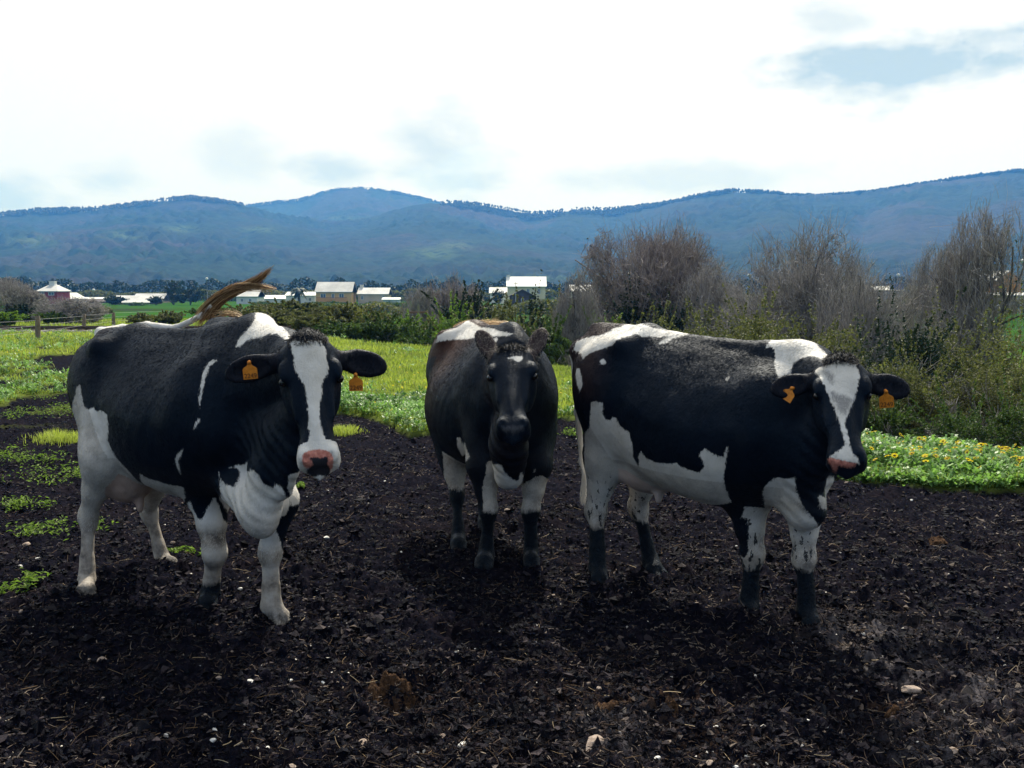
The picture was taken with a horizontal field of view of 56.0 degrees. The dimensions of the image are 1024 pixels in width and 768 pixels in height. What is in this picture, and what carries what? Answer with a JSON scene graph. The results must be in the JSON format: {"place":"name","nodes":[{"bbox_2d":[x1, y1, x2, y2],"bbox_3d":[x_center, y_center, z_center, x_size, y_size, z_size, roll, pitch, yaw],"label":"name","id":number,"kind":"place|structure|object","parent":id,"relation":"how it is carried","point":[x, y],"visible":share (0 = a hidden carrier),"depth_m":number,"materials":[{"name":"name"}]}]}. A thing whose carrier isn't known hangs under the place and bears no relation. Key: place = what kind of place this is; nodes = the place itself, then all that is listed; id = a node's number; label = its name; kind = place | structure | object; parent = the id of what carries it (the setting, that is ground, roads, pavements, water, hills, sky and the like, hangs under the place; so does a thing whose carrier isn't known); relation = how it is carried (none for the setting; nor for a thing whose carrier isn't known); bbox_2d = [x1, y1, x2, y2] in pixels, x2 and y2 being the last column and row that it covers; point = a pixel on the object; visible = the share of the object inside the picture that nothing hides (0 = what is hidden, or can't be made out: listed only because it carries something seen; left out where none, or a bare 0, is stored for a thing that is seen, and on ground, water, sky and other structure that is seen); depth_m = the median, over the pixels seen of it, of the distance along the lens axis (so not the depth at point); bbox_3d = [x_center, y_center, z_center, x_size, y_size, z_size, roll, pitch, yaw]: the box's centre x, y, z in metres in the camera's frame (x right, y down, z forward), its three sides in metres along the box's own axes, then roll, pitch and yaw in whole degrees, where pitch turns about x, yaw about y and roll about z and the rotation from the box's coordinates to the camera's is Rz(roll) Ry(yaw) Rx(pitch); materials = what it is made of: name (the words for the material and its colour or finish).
{"place":"outdoors","nodes":[
{"label":"outdoors","id":0,"kind":"place"},
{"bbox_2d":[0,293,1023,767],"bbox_3d":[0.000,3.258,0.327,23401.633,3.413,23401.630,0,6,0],"label":"ground","id":1,"kind":"structure","parent":0,"point":[430,627],"depth_m":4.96,"materials":[{"name":"soil"}]},
{"bbox_2d":[0,311,34,325],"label":"shrub","id":2,"kind":"object","parent":1,"relation":"on","point":[8,318],"visible":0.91,"depth_m":43.76,"materials":[{"name":"green plant"}]},
{"bbox_2d":[5,303,38,322],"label":"shrub","id":3,"kind":"object","parent":1,"relation":"on","point":[23,308],"visible":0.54,"depth_m":55.58,"materials":[{"name":"green plant"}]},
{"bbox_2d":[0,277,48,320],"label":"bare tree","id":4,"kind":"object","parent":1,"relation":"on","point":[12,293],"visible":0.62,"depth_m":59.88,"materials":[{"name":"grey plant"}]},
{"bbox_2d":[0,567,50,593],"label":"weed patch","id":5,"kind":"object","parent":1,"relation":"on","point":[27,585],"visible":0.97,"depth_m":5.41,"materials":[{"name":"green plant"}]},
{"bbox_2d":[1,495,56,512],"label":"weed patch","id":6,"kind":"object","parent":1,"relation":"on","point":[21,500],"visible":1,"depth_m":7.47,"materials":[{"name":"green plant"}]},
{"bbox_2d":[0,444,71,481],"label":"weed patch","id":7,"kind":"object","parent":1,"relation":"on","point":[18,459],"visible":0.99,"depth_m":9.46,"materials":[{"name":"green plant"}]},
{"bbox_2d":[2,401,72,418],"bbox_3d":[-6.119,0.350,12.984,1.335,0.137,1.421,0,6,0],"label":"weed patch","id":8,"kind":"object","parent":1,"relation":"on","point":[65,406],"visible":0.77,"depth_m":12.85,"materials":[{"name":"green plant"}]},
{"bbox_2d":[13,461,80,486],"bbox_3d":[-4.051,0.814,8.687,0.969,0.148,0.955,0,6,0],"label":"weed patch","id":9,"kind":"object","parent":1,"relation":"on","point":[63,465],"visible":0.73,"depth_m":8.68,"materials":[{"name":"green plant"}]},
{"bbox_2d":[23,428,77,445],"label":"grass tuft","id":10,"kind":"object","parent":1,"relation":"on","point":[63,437],"visible":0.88,"depth_m":10.63,"materials":[{"name":"green plant"}]},
{"bbox_2d":[35,310,67,323],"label":"shrub","id":11,"kind":"object","parent":1,"relation":"on","point":[56,317],"visible":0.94,"depth_m":49.60,"materials":[{"name":"green plant"}]},
{"bbox_2d":[37,281,71,303],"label":"house","id":12,"kind":"structure","parent":1,"relation":"on","point":[51,290],"depth_m":275.23,"materials":[{"name":"wood"}]},
{"bbox_2d":[5,515,117,540],"bbox_3d":[-3.187,1.010,6.778,0.740,0.133,0.480,0,6,0],"label":"weed patch","id":13,"kind":"object","parent":1,"relation":"on","point":[40,525],"visible":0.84,"depth_m":6.77,"materials":[{"name":"green plant"}]},
{"bbox_2d":[28,294,111,323],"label":"bare tree","id":14,"kind":"object","parent":1,"relation":"on","point":[80,307],"visible":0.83,"depth_m":51.17,"materials":[{"name":"grey plant"}]},
{"bbox_2d":[0,312,173,340],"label":"wooden fence","id":15,"kind":"object","parent":1,"relation":"on","point":[37,327],"visible":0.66,"depth_m":32.32,"materials":[{"name":"brown wood"}]},
{"bbox_2d":[102,296,129,304],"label":"round tree","id":16,"kind":"object","parent":1,"relation":"on","point":[114,300],"visible":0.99,"depth_m":260.25,"materials":[{"name":"green plant"}]},
{"bbox_2d":[113,295,162,304],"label":"house","id":17,"kind":"structure","parent":1,"relation":"on","point":[137,298],"depth_m":271.59,"materials":[{"name":"white glass"}]},
{"bbox_2d":[123,312,154,322],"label":"shrub","id":18,"kind":"object","parent":1,"relation":"on","point":[140,317],"visible":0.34,"depth_m":42.72,"materials":[{"name":"green plant"}]},
{"bbox_2d":[0,326,294,332],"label":"fence","id":19,"kind":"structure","parent":1,"relation":"on","point":[69,329],"depth_m":37.93,"materials":[{"name":"metal"}]},
{"bbox_2d":[148,309,185,324],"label":"shrub","id":20,"kind":"object","parent":1,"relation":"on","point":[166,316],"visible":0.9,"depth_m":47.52,"materials":[{"name":"green plant"}]},
{"bbox_2d":[161,280,181,304],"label":"evergreen tree","id":21,"kind":"object","parent":1,"relation":"on","point":[173,298],"visible":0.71,"depth_m":263.14,"materials":[{"name":"green plant"}]},
{"bbox_2d":[167,545,200,554],"bbox_3d":[-2.079,1.046,6.060,0.264,0.115,0.260,6,8,44],"label":"weed patch","id":22,"kind":"object","parent":1,"relation":"on","point":[190,550],"visible":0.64,"depth_m":6.07,"materials":[{"name":"green plant"}]},
{"bbox_2d":[166,283,210,304],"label":"evergreen tree","id":23,"kind":"object","parent":1,"relation":"on","point":[192,295],"visible":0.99,"depth_m":255.94,"materials":[{"name":"green plant"}]},
{"bbox_2d":[67,265,388,624],"bbox_3d":[-1.555,0.295,5.059,2.590,1.849,0.948,5,7,39],"label":"cow","id":24,"kind":"object","parent":1,"relation":"on","point":[211,421],"visible":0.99,"depth_m":4.78},
{"bbox_2d":[222,303,251,316],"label":"shrub","id":25,"kind":"object","parent":1,"relation":"on","point":[240,308],"visible":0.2,"depth_m":51.49,"materials":[{"name":"green plant"}]},
{"bbox_2d":[236,290,265,303],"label":"house","id":26,"kind":"structure","parent":1,"relation":"on","point":[246,297],"depth_m":274.06,"materials":[{"name":"white glass"}]},
{"bbox_2d":[34,288,489,300],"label":"hedge","id":27,"kind":"object","parent":1,"relation":"on","point":[103,293],"visible":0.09,"depth_m":327.68,"materials":[{"name":"green plant"}]},
{"bbox_2d":[239,305,305,325],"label":"shrub","id":28,"kind":"object","parent":1,"relation":"on","point":[273,313],"visible":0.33,"depth_m":39.45,"materials":[{"name":"green plant"}]},
{"bbox_2d":[264,295,285,302],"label":"house","id":29,"kind":"structure","parent":1,"relation":"on","point":[271,299],"depth_m":298.97,"materials":[{"name":"white glass"}]},
{"bbox_2d":[237,296,319,316],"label":"shrub","id":30,"kind":"object","parent":1,"relation":"on","point":[277,306],"visible":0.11,"depth_m":45.84,"materials":[{"name":"green plant"}]},
{"bbox_2d":[288,288,307,302],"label":"palm tree","id":31,"kind":"object","parent":1,"relation":"on","point":[297,292],"visible":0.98,"depth_m":265.50,"materials":[{"name":"green plant"}]},
{"bbox_2d":[284,292,315,302],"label":"house","id":32,"kind":"structure","parent":1,"relation":"on","point":[311,297],"depth_m":288.91,"materials":[{"name":"white glass"}]},
{"bbox_2d":[277,312,337,329],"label":"shrub","id":33,"kind":"object","parent":1,"relation":"on","point":[296,322],"visible":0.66,"depth_m":36.45,"materials":[{"name":"green plant"}]},
{"bbox_2d":[251,301,406,310],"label":"hedge","id":34,"kind":"object","parent":1,"relation":"on","point":[397,304],"visible":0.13,"depth_m":198.22,"materials":[{"name":"green plant"}]},
{"bbox_2d":[314,282,356,303],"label":"house","id":35,"kind":"structure","parent":1,"relation":"on","point":[343,292],"depth_m":278.98,"materials":[{"name":"wood"}]},
{"bbox_2d":[292,301,385,323],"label":"shrub","id":36,"kind":"object","parent":1,"relation":"on","point":[347,313],"visible":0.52,"depth_m":39.34,"materials":[{"name":"green plant"}]},
{"bbox_2d":[300,319,391,340],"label":"shrub","id":37,"kind":"object","parent":1,"relation":"on","point":[351,330],"visible":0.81,"depth_m":32.51,"materials":[{"name":"green plant"}]},
{"bbox_2d":[333,424,369,436],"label":"grass tuft","id":38,"kind":"object","parent":1,"relation":"on","point":[341,430],"visible":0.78,"depth_m":11.46,"materials":[{"name":"green plant"}]},
{"bbox_2d":[357,285,391,303],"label":"house","id":39,"kind":"structure","parent":1,"relation":"on","point":[365,295],"depth_m":282.99,"materials":[{"name":"white wood"}]},
{"bbox_2d":[354,302,402,342],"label":"shrub","id":40,"kind":"object","parent":1,"relation":"on","point":[388,317],"visible":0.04,"depth_m":41.72,"materials":[{"name":"green plant"}]},
{"bbox_2d":[249,301,516,317],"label":"hedge","id":41,"kind":"object","parent":1,"relation":"on","point":[389,307],"visible":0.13,"depth_m":148.66,"materials":[{"name":"green plant"}]},
{"bbox_2d":[358,311,424,344],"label":"shrub","id":42,"kind":"object","parent":1,"relation":"on","point":[389,336],"visible":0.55,"depth_m":33.54,"materials":[{"name":"green plant"}]},
{"bbox_2d":[368,671,415,708],"bbox_3d":[-0.493,1.306,3.993,0.288,0.184,0.288,0,6,0],"label":"dung pat","id":43,"kind":"object","parent":1,"relation":"on","point":[386,679],"visible":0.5,"depth_m":4.03,"materials":[{"name":"brown soil"}]},
{"bbox_2d":[388,309,427,339],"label":"shrub","id":44,"kind":"object","parent":1,"relation":"on","point":[403,321],"visible":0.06,"depth_m":43.94,"materials":[{"name":"green plant"}]},
{"bbox_2d":[393,320,443,345],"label":"shrub","id":45,"kind":"object","parent":1,"relation":"on","point":[426,338],"visible":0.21,"depth_m":30.84,"materials":[{"name":"green plant"}]},
{"bbox_2d":[399,280,439,325],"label":"bare tree","id":46,"kind":"object","parent":1,"relation":"on","point":[424,301],"visible":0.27,"depth_m":57.51,"materials":[{"name":"grey plant"}]},
{"bbox_2d":[420,269,486,319],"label":"bare tree","id":47,"kind":"object","parent":1,"relation":"on","point":[444,299],"visible":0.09,"depth_m":60.79,"materials":[{"name":"grey plant"}]},
{"bbox_2d":[419,289,487,337],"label":"shrub","id":48,"kind":"object","parent":1,"relation":"on","point":[449,323],"visible":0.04,"depth_m":37.68,"materials":[{"name":"green plant"}]},
{"bbox_2d":[409,279,516,326],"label":"shrub","id":49,"kind":"object","parent":1,"relation":"on","point":[476,301],"visible":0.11,"depth_m":45.67,"materials":[{"name":"green plant"}]},
{"bbox_2d":[450,300,522,327],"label":"shrub","id":50,"kind":"object","parent":1,"relation":"on","point":[494,315],"visible":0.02,"depth_m":33.90,"materials":[{"name":"green plant"}]},
{"bbox_2d":[424,318,557,569],"bbox_3d":[-0.075,0.349,6.263,0.806,1.529,2.429,-2,6,-17],"label":"cow","id":51,"kind":"object","parent":1,"relation":"on","point":[491,404],"visible":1,"depth_m":5.86},
{"bbox_2d":[489,287,506,303],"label":"house","id":52,"kind":"structure","parent":1,"relation":"on","point":[492,289],"depth_m":285.22,"materials":[{"name":"white glass"}]},
{"bbox_2d":[476,294,527,323],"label":"shrub","id":53,"kind":"object","parent":1,"relation":"on","point":[500,318],"visible":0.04,"depth_m":43.92,"materials":[{"name":"green plant"}]},
{"bbox_2d":[0,415,1023,767],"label":"soil fibres","id":54,"kind":"object","parent":1,"relation":"on","point":[508,725],"visible":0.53,"depth_m":4.18,"materials":[{"name":"brown soil"}]},
{"bbox_2d":[0,276,1023,297],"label":"hedge","id":55,"kind":"object","parent":1,"relation":"on","point":[152,284],"visible":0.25,"depth_m":417.12,"materials":[{"name":"green plant"}]},
{"bbox_2d":[0,324,1023,490],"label":"weeds","id":56,"kind":"object","parent":1,"relation":"on","point":[997,465],"visible":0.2,"depth_m":9.10,"materials":[{"name":"green plant"}]},
{"bbox_2d":[508,289,536,306],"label":"barn","id":57,"kind":"structure","parent":1,"relation":"on","point":[524,294],"depth_m":239.03,"materials":[{"name":"grey glass"}]},
{"bbox_2d":[506,275,546,300],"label":"house","id":58,"kind":"structure","parent":1,"relation":"on","point":[527,284],"depth_m":269.03,"materials":[{"name":"white paint"}]},
{"bbox_2d":[503,287,567,363],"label":"shrub","id":59,"kind":"object","parent":1,"relation":"on","point":[512,316],"visible":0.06,"depth_m":31.84,"materials":[{"name":"green plant"}]},
{"bbox_2d":[512,269,568,365],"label":"shrub","id":60,"kind":"object","parent":1,"relation":"on","point":[539,323],"visible":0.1,"depth_m":37.75,"materials":[{"name":"green plant"}]},
{"bbox_2d":[524,305,571,366],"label":"shrub","id":61,"kind":"object","parent":1,"relation":"on","point":[556,347],"visible":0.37,"depth_m":27.68,"materials":[{"name":"green plant"}]},
{"bbox_2d":[529,280,602,360],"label":"shrub","id":62,"kind":"object","parent":1,"relation":"on","point":[550,307],"visible":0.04,"depth_m":40.03,"materials":[{"name":"green plant"}]},
{"bbox_2d":[551,265,607,366],"bbox_3d":[2.735,-1.712,38.032,3.029,6.114,2.780,0,6,0],"label":"bare tree","id":63,"kind":"object","parent":1,"relation":"on","point":[576,329],"visible":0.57,"depth_m":37.55,"materials":[{"name":"grey plant"}]},
{"bbox_2d":[487,298,700,314],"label":"hedge","id":64,"kind":"object","parent":1,"relation":"on","point":[526,305],"visible":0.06,"depth_m":168.56,"materials":[{"name":"green plant"}]},
{"bbox_2d":[586,734,603,751],"bbox_3d":[0.306,1.322,3.525,0.065,0.046,0.108,3,17,22],"label":"stone","id":65,"kind":"object","parent":1,"relation":"on","point":[591,740],"visible":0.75,"depth_m":3.52,"materials":[{"name":"beige stone"}]},
{"bbox_2d":[595,699,619,710],"bbox_3d":[0.376,1.300,3.842,0.180,0.098,0.180,0,6,0],"label":"dung pat","id":66,"kind":"object","parent":1,"relation":"on","point":[612,703],"visible":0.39,"depth_m":3.82,"materials":[{"name":"brown soil"}]},
{"bbox_2d":[592,269,663,324],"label":"shrub","id":67,"kind":"object","parent":1,"relation":"on","point":[625,316],"visible":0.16,"depth_m":41.58,"materials":[{"name":"green plant"}]},
{"bbox_2d":[572,210,746,327],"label":"bare tree","id":68,"kind":"object","parent":1,"relation":"on","point":[657,266],"visible":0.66,"depth_m":42.78,"materials":[{"name":"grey plant"}]},
{"bbox_2d":[618,300,701,334],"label":"shrub","id":69,"kind":"object","parent":1,"relation":"on","point":[671,322],"visible":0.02,"depth_m":27.00,"materials":[{"name":"green plant"}]},
{"bbox_2d":[665,696,678,717],"bbox_3d":[0.623,1.289,3.750,0.144,0.144,0.144,0,6,0],"label":"dung pat","id":70,"kind":"object","parent":1,"relation":"on","point":[673,704],"visible":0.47,"depth_m":3.75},
{"bbox_2d":[647,283,698,331],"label":"shrub","id":71,"kind":"object","parent":1,"relation":"on","point":[677,322],"visible":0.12,"depth_m":39.69,"materials":[{"name":"green plant"}]},
{"bbox_2d":[662,298,738,337],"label":"shrub","id":72,"kind":"object","parent":1,"relation":"on","point":[709,320],"depth_m":29.86,"materials":[{"name":"green plant"}]},
{"bbox_2d":[666,255,756,336],"bbox_3d":[8.201,-1.676,40.087,4.254,7.343,4.339,5,8,41],"label":"bare tree","id":73,"kind":"object","parent":1,"relation":"on","point":[710,293],"visible":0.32,"depth_m":39.50,"materials":[{"name":"plant"}]},
{"bbox_2d":[673,286,796,339],"bbox_3d":[4.652,-0.173,21.927,3.583,4.122,3.258,0,6,0],"label":"shrub","id":74,"kind":"object","parent":1,"relation":"on","point":[722,331],"visible":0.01,"depth_m":22.02,"materials":[{"name":"green plant"}]},
{"bbox_2d":[569,322,912,625],"bbox_3d":[1.082,0.449,5.141,0.757,1.527,2.119,-4,7,-38],"label":"cow","id":75,"kind":"object","parent":1,"relation":"on","point":[746,435],"visible":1,"depth_m":4.83},
{"bbox_2d":[691,284,811,339],"bbox_3d":[8.029,-0.653,30.536,5.303,5.095,5.131,0,6,0],"label":"shrub","id":76,"kind":"object","parent":1,"relation":"on","point":[759,328],"visible":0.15,"depth_m":29.75,"materials":[{"name":"green plant"}]},
{"bbox_2d":[495,286,1022,299],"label":"hedge","id":77,"kind":"object","parent":1,"relation":"on","point":[551,292],"visible":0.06,"depth_m":327.93,"materials":[{"name":"green plant"}]},
{"bbox_2d":[726,285,833,342],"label":"shrub","id":78,"kind":"object","parent":1,"relation":"on","point":[756,325],"depth_m":24.74,"materials":[{"name":"green plant"}]},
{"bbox_2d":[752,324,881,373],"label":"shrub","id":79,"kind":"object","parent":1,"relation":"on","point":[824,344],"depth_m":16.71,"materials":[{"name":"green plant"}]},
{"bbox_2d":[708,206,929,349],"bbox_3d":[10.590,-1.271,34.039,7.601,9.945,7.769,0,6,0],"label":"bare tree","id":80,"kind":"object","parent":1,"relation":"on","point":[799,291],"visible":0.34,"depth_m":32.89,"materials":[{"name":"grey plant"}]},
{"bbox_2d":[766,300,885,369],"bbox_3d":[7.875,0.220,24.310,5.032,4.652,4.139,0,6,0],"label":"shrub","id":81,"kind":"object","parent":1,"relation":"on","point":[844,337],"visible":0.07,"depth_m":23.82,"materials":[{"name":"green plant"}]},
{"bbox_2d":[805,254,911,372],"bbox_3d":[9.787,-0.578,27.112,3.528,6.243,3.379,0,6,0],"label":"bare tree","id":82,"kind":"object","parent":1,"relation":"on","point":[867,311],"visible":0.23,"depth_m":26.43,"materials":[{"name":"grey plant"}]},
{"bbox_2d":[715,295,1023,313],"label":"hedge","id":83,"kind":"object","parent":1,"relation":"on","point":[935,303],"visible":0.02,"depth_m":173.64,"materials":[{"name":"green plant"}]},
{"bbox_2d":[828,336,948,427],"bbox_3d":[5.945,0.646,15.523,2.478,2.817,2.644,3,6,24],"label":"shrub","id":84,"kind":"object","parent":1,"relation":"on","point":[884,364],"visible":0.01,"depth_m":15.43,"materials":[{"name":"green plant"}]},
{"bbox_2d":[866,387,914,427],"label":"shrub","id":85,"kind":"object","parent":1,"relation":"on","point":[874,401],"visible":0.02,"depth_m":13.21,"materials":[{"name":"green plant"}]},
{"bbox_2d":[799,273,982,406],"bbox_3d":[7.841,0.351,19.935,4.358,5.304,5.929,3,6,28],"label":"shrub","id":86,"kind":"object","parent":1,"relation":"on","point":[925,342],"visible":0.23,"depth_m":19.78,"materials":[{"name":"green plant"}]},
{"bbox_2d":[863,399,940,441],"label":"shrub","id":87,"kind":"object","parent":1,"relation":"on","point":[892,419],"visible":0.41,"depth_m":12.76,"materials":[{"name":"green plant"}]},
{"bbox_2d":[837,287,978,399],"bbox_3d":[6.524,0.384,17.118,3.003,4.208,3.530,0,6,0],"label":"shrub","id":88,"kind":"object","parent":1,"relation":"on","point":[879,348],"visible":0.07,"depth_m":17.15,"materials":[{"name":"green plant"}]},
{"bbox_2d":[901,685,921,692],"bbox_3d":[1.639,1.256,3.964,0.089,0.035,0.068,-3,1,12],"label":"stone","id":89,"kind":"object","parent":1,"relation":"on","point":[910,689],"visible":0.98,"depth_m":3.94,"materials":[{"name":"white stone"}]},
{"bbox_2d":[888,240,949,365],"bbox_3d":[17.066,-1.940,40.093,3.952,8.131,4.079,0,6,0],"label":"bare tree","id":90,"kind":"object","parent":1,"relation":"on","point":[921,271],"visible":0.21,"depth_m":39.68,"materials":[{"name":"grey plant"}]},
{"bbox_2d":[928,536,947,545],"bbox_3d":[2.845,1.069,6.431,0.204,0.102,0.204,0,6,0],"label":"dung pat","id":91,"kind":"object","parent":1,"relation":"on","point":[939,540],"visible":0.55,"depth_m":6.41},
{"bbox_2d":[876,329,1014,435],"bbox_3d":[6.256,0.659,13.786,1.968,2.881,2.710,-2,6,-20],"label":"shrub","id":92,"kind":"object","parent":1,"relation":"on","point":[921,397],"visible":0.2,"depth_m":13.91,"materials":[{"name":"green plant"}]},
{"bbox_2d":[899,309,1023,440],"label":"shrub","id":93,"kind":"object","parent":1,"relation":"on","point":[986,381],"visible":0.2,"depth_m":14.02,"materials":[{"name":"green plant"}]},
{"bbox_2d":[905,372,1023,449],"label":"shrub","id":94,"kind":"object","parent":1,"relation":"on","point":[947,425],"visible":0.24,"depth_m":12.23,"materials":[{"name":"green plant"}]},
{"bbox_2d":[910,182,1023,367],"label":"bare tree","id":95,"kind":"object","parent":1,"relation":"on","point":[978,295],"visible":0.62,"depth_m":29.50,"materials":[{"name":"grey plant"}]},
{"bbox_2d":[924,286,1021,401],"bbox_3d":[11.369,0.064,24.096,4.563,5.035,3.423,3,7,30],"label":"shrub","id":96,"kind":"object","parent":1,"relation":"on","point":[974,359],"visible":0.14,"depth_m":23.74,"materials":[{"name":"green plant"}]},
{"bbox_2d":[944,299,1023,424],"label":"shrub","id":97,"kind":"object","parent":1,"relation":"on","point":[1009,350],"visible":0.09,"depth_m":21.91,"materials":[{"name":"green plant"}]},
{"bbox_2d":[967,283,1023,434],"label":"shrub","id":98,"kind":"object","parent":1,"relation":"on","point":[1016,384],"visible":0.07,"depth_m":17.01,"materials":[{"name":"green plant"}]},
{"bbox_2d":[971,366,1023,450],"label":"shrub","id":99,"kind":"object","parent":1,"relation":"on","point":[1017,426],"visible":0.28,"depth_m":11.84,"materials":[{"name":"green plant"}]},
{"bbox_2d":[0,172,1023,292],"bbox_3d":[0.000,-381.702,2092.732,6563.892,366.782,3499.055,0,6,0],"label":"hills","id":100,"kind":"structure","parent":0,"point":[358,236],"depth_m":1653.42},
{"bbox_2d":[0,168,1023,220],"bbox_3d":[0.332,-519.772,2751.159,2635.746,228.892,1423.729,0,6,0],"label":"ridge wood","id":101,"kind":"object","parent":100,"relation":"on","point":[618,210],"visible":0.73,"depth_m":2370.30,"materials":[{"name":"plant"}]},
{"bbox_2d":[0,318,1023,489],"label":"meadow grass","id":102,"kind":"structure","parent":0,"point":[414,380],"depth_m":20.22,"materials":[{"name":"green plant"}]},
{"bbox_2d":[0,0,1023,213],"label":"sky","id":103,"kind":"structure","parent":0,"point":[529,105],"materials":[{"name":"white"}]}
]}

